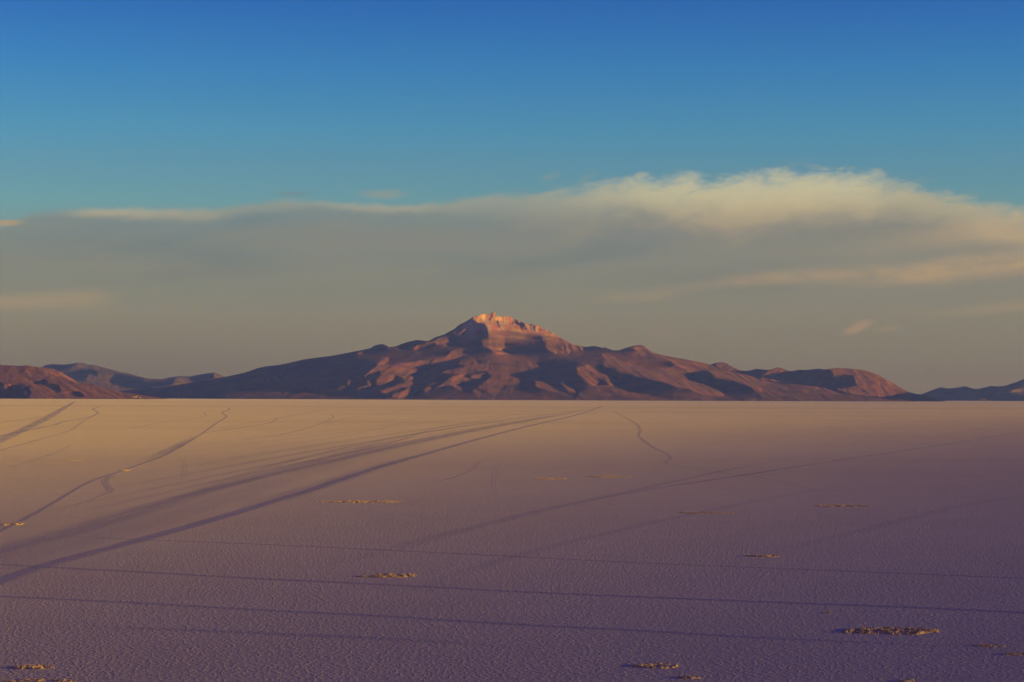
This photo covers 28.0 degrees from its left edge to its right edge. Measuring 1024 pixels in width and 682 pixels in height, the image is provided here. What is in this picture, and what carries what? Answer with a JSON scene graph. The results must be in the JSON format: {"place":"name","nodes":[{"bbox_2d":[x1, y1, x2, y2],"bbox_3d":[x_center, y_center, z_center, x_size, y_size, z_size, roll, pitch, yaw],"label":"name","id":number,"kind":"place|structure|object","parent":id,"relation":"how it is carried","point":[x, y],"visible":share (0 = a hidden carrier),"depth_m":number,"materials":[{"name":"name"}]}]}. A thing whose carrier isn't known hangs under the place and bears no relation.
{"place":"outdoors","nodes":[
{"label":"outdoors","id":0,"kind":"place"},
{"bbox_2d":[0,404,68,441],"bbox_3d":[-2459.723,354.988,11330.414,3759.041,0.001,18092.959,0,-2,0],"label":"salt track","id":1,"kind":"structure","parent":0,"point":[30,425],"depth_m":4224.34,"materials":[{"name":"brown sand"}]},
{"bbox_2d":[0,365,163,398],"bbox_3d":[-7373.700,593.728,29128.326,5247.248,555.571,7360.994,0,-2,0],"label":"hills","id":2,"kind":"structure","parent":0,"point":[25,382],"depth_m":28310.64,"materials":[{"name":"brown stone"}]},
{"bbox_2d":[1,408,229,530],"bbox_3d":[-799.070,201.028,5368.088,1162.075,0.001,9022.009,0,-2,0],"label":"salt track","id":3,"kind":"structure","parent":0,"point":[78,488],"depth_m":1205.95,"materials":[{"name":"beige"}]},
{"bbox_2d":[43,363,223,390],"bbox_3d":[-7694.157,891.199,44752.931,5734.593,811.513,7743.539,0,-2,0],"label":"hills","id":4,"kind":"structure","parent":0,"point":[101,376],"depth_m":43764.34,"materials":[{"name":"brown stone"}]},
{"bbox_2d":[0,412,584,579],"bbox_3d":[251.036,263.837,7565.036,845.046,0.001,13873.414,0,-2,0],"label":"salt track","id":5,"kind":"structure","parent":0,"point":[233,512],"depth_m":1006.35,"materials":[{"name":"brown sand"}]},
{"bbox_2d":[0,399,1023,681],"bbox_3d":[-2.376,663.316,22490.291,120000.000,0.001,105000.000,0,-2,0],"label":"salt flat","id":6,"kind":"structure","parent":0,"point":[530,543],"depth_m":852.32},
{"bbox_2d":[1,522,23,525],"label":"salt mound","id":7,"kind":"object","parent":6,"relation":"on","point":[17,523],"visible":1,"depth_m":946.49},
{"bbox_2d":[11,664,54,668],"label":"salt mound","id":8,"kind":"object","parent":6,"relation":"on","point":[31,666],"visible":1,"depth_m":450.00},
{"bbox_2d":[0,679,76,681],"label":"salt mound","id":9,"kind":"object","parent":6,"relation":"on","point":[40,680],"visible":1,"depth_m":429.81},
{"bbox_2d":[314,500,404,502],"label":"salt mound","id":10,"kind":"object","parent":6,"relation":"on","point":[364,501],"visible":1,"depth_m":1158.43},
{"bbox_2d":[355,573,416,577],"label":"salt mound","id":11,"kind":"object","parent":6,"relation":"on","point":[387,575],"visible":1,"depth_m":681.20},
{"bbox_2d":[534,478,564,478],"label":"salt mound","id":12,"kind":"object","parent":6,"relation":"on","point":[549,478],"visible":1,"depth_m":1492.52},
{"bbox_2d":[587,476,630,476],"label":"salt mound","id":13,"kind":"object","parent":6,"relation":"on","point":[608,476],"visible":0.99,"depth_m":1531.93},
{"bbox_2d":[632,662,678,668],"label":"salt mound","id":14,"kind":"object","parent":6,"relation":"on","point":[650,665],"visible":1,"depth_m":456.27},
{"bbox_2d":[677,675,699,678],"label":"salt mound","id":15,"kind":"object","parent":6,"relation":"on","point":[689,677],"visible":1,"depth_m":437.51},
{"bbox_2d":[679,511,732,513],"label":"salt mound","id":16,"kind":"object","parent":6,"relation":"on","point":[702,512],"visible":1,"depth_m":1060.72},
{"bbox_2d":[745,554,779,556],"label":"salt mound","id":17,"kind":"object","parent":6,"relation":"on","point":[761,555],"visible":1,"depth_m":772.66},
{"bbox_2d":[814,504,868,506],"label":"salt mound","id":18,"kind":"object","parent":6,"relation":"on","point":[838,505],"visible":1,"depth_m":1129.22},
{"bbox_2d":[842,626,939,634],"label":"salt mound","id":19,"kind":"object","parent":6,"relation":"on","point":[891,630],"visible":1,"depth_m":525.63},
{"bbox_2d":[898,679,914,681],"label":"salt mound","id":20,"kind":"object","parent":6,"relation":"on","point":[908,680],"visible":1,"depth_m":433.86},
{"bbox_2d":[972,643,1005,646],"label":"salt mound","id":21,"kind":"object","parent":6,"relation":"on","point":[985,645],"visible":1,"depth_m":495.56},
{"bbox_2d":[996,652,1023,655],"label":"salt mound","id":22,"kind":"object","parent":6,"relation":"on","point":[1014,653],"visible":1,"depth_m":479.71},
{"bbox_2d":[0,0,1023,393],"label":"sky","id":23,"kind":"structure","parent":0,"point":[225,188],"materials":[{"name":"blue"}]},
{"bbox_2d":[120,312,915,401],"bbox_3d":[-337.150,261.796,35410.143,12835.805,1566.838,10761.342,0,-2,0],"label":"volcano","id":24,"kind":"structure","parent":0,"point":[492,356],"depth_m":32879.00},
{"bbox_2d":[711,362,942,400],"bbox_3d":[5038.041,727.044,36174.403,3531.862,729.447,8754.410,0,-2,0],"label":"hills","id":25,"kind":"structure","parent":0,"point":[858,382],"depth_m":35036.61,"materials":[{"name":"brown stone"}]},
{"bbox_2d":[920,379,1023,400],"bbox_3d":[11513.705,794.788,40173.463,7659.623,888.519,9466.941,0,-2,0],"label":"hills","id":26,"kind":"structure","parent":0,"point":[1013,391],"depth_m":40333.13,"materials":[{"name":"brown stone"}]}
]}

